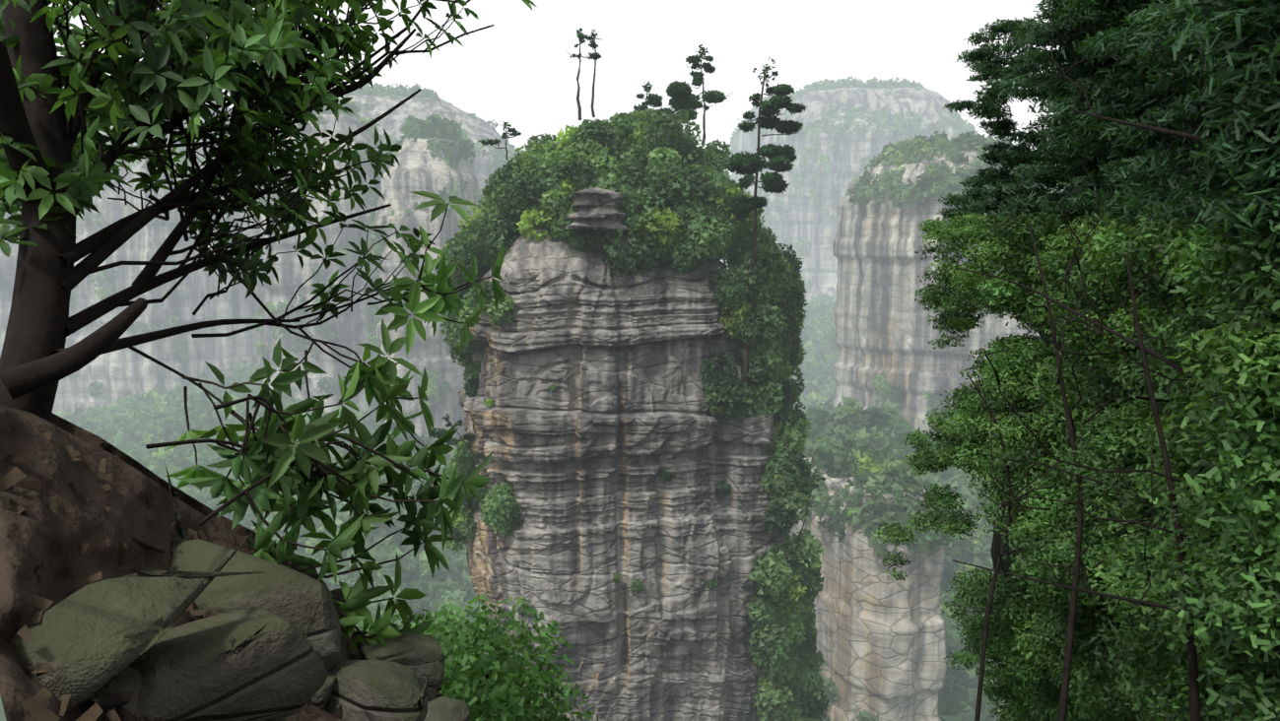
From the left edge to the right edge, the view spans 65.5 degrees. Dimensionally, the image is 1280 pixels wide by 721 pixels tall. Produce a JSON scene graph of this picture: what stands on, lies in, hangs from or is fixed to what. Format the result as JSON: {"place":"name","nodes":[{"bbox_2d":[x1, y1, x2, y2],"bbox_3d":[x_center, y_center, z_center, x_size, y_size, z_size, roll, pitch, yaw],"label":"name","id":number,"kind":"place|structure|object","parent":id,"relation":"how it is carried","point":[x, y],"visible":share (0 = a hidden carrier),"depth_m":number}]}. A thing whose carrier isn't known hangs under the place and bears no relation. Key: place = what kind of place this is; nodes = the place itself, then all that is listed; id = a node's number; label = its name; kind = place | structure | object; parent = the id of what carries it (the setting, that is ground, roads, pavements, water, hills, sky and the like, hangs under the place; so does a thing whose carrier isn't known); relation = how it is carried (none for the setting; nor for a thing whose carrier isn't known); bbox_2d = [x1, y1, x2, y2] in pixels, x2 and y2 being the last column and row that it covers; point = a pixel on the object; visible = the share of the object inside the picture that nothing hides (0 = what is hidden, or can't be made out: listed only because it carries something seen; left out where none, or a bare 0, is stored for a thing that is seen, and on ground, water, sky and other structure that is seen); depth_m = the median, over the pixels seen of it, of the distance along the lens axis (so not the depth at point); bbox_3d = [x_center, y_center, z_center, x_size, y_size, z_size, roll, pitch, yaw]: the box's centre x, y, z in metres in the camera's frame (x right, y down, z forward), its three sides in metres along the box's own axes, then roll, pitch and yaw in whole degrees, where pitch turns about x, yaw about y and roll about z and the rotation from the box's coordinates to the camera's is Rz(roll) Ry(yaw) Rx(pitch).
{"place":"outdoors","nodes":[
{"label":"outdoors","id":0,"kind":"place"},
{"bbox_2d":[0,100,267,418],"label":"cliff","id":1,"kind":"structure","parent":0,"point":[119,373],"depth_m":535.71},
{"bbox_2d":[0,404,440,720],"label":"bank","id":2,"kind":"structure","parent":0,"point":[37,536],"depth_m":2.27},
{"bbox_2d":[10,505,275,714],"bbox_3d":[-0.880,0.483,2.060,0.253,0.239,0.850,2,7,13],"label":"boulder","id":3,"kind":"object","parent":2,"relation":"on","point":[92,639],"visible":0.75,"depth_m":1.74},
{"bbox_2d":[77,606,328,720],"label":"boulder","id":4,"kind":"object","parent":2,"relation":"on","point":[253,664],"visible":0.67,"depth_m":1.95},
{"bbox_2d":[0,432,443,720],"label":"leaf litter","id":5,"kind":"object","parent":2,"relation":"on","point":[36,709],"visible":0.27,"depth_m":2.06},
{"bbox_2d":[165,465,341,671],"bbox_3d":[-1.355,0.714,2.561,1.191,0.793,0.550,-4,8,-31],"label":"boulder","id":6,"kind":"object","parent":2,"relation":"on","point":[293,597],"visible":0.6,"depth_m":2.65},
{"bbox_2d":[308,671,336,708],"bbox_3d":[-0.871,0.886,2.682,0.103,0.088,0.103,0,7,-1],"label":"rock","id":7,"kind":"object","parent":2,"relation":"on","point":[320,697],"visible":0.21,"depth_m":2.65},
{"bbox_2d":[269,592,384,720],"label":"twigs","id":8,"kind":"object","parent":2,"relation":"on","point":[305,637],"visible":0.08,"depth_m":2.31},
{"bbox_2d":[330,587,356,615],"bbox_3d":[-1.120,0.927,3.705,0.152,0.133,0.171,-3,8,-26],"label":"boulder","id":9,"kind":"object","parent":2,"relation":"on","point":[338,593],"visible":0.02,"depth_m":3.70},
{"bbox_2d":[324,660,429,720],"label":"boulder","id":10,"kind":"object","parent":2,"relation":"on","point":[374,691],"visible":0.79,"depth_m":2.64},
{"bbox_2d":[352,629,444,692],"bbox_3d":[-0.985,1.098,3.709,0.594,0.213,0.297,6,9,41],"label":"boulder","id":11,"kind":"object","parent":2,"relation":"on","point":[422,656],"visible":0.52,"depth_m":3.55},
{"bbox_2d":[423,696,470,720],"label":"boulder","id":12,"kind":"object","parent":2,"relation":"on","point":[442,708],"visible":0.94,"depth_m":3.33},
{"bbox_2d":[0,0,1279,720],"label":"trunks and branches","id":13,"kind":"object","parent":2,"relation":"on","point":[37,361],"visible":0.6,"depth_m":3.92},
{"bbox_2d":[0,0,1279,720],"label":"foliage","id":14,"kind":"object","parent":13,"relation":"attached to","point":[1149,65],"visible":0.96,"depth_m":10.08},
{"bbox_2d":[258,114,390,418],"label":"cliff","id":15,"kind":"structure","parent":0,"point":[349,325],"depth_m":466.17},
{"bbox_2d":[275,93,517,197],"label":"cliff","id":16,"kind":"structure","parent":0,"point":[394,120],"depth_m":648.05},
{"bbox_2d":[372,136,479,452],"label":"cliff","id":17,"kind":"structure","parent":0,"point":[419,168],"depth_m":398.78},
{"bbox_2d":[0,257,1055,720],"bbox_3d":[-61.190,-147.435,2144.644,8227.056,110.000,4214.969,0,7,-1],"label":"terrain","id":18,"kind":"structure","parent":0,"point":[826,348],"depth_m":306.80},
{"bbox_2d":[468,156,475,175],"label":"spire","id":19,"kind":"structure","parent":18,"relation":"on","point":[473,168],"depth_m":551.02},
{"bbox_2d":[0,27,1064,720],"bbox_3d":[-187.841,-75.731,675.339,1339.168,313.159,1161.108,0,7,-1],"label":"foliage","id":20,"kind":"object","parent":18,"relation":"on","point":[668,181],"visible":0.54,"depth_m":119.32},
{"bbox_2d":[458,202,788,720],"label":"pillar","id":21,"kind":"structure","parent":18,"relation":"on","point":[603,434],"depth_m":109.02},
{"bbox_2d":[563,187,631,229],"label":"outcrop","id":22,"kind":"object","parent":21,"relation":"on","point":[592,213],"visible":0.79,"depth_m":105.71},
{"bbox_2d":[731,106,772,217],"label":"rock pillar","id":23,"kind":"structure","parent":18,"relation":"on","point":[743,141],"depth_m":998.38},
{"bbox_2d":[753,86,961,301],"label":"mesa","id":24,"kind":"structure","parent":18,"relation":"on","point":[806,219],"depth_m":854.56},
{"bbox_2d":[789,457,946,720],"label":"cliff","id":25,"kind":"structure","parent":18,"relation":"on","point":[881,643],"depth_m":198.82},
{"bbox_2d":[832,142,1039,438],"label":"pillar","id":26,"kind":"structure","parent":18,"relation":"on","point":[881,315],"depth_m":360.02},
{"bbox_2d":[48,0,1070,188],"label":"sky","id":27,"kind":"structure","parent":0,"point":[518,71]},
{"bbox_2d":[990,30,1237,654],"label":"slope","id":28,"kind":"structure","parent":0,"point":[1006,564],"depth_m":18.23}
]}

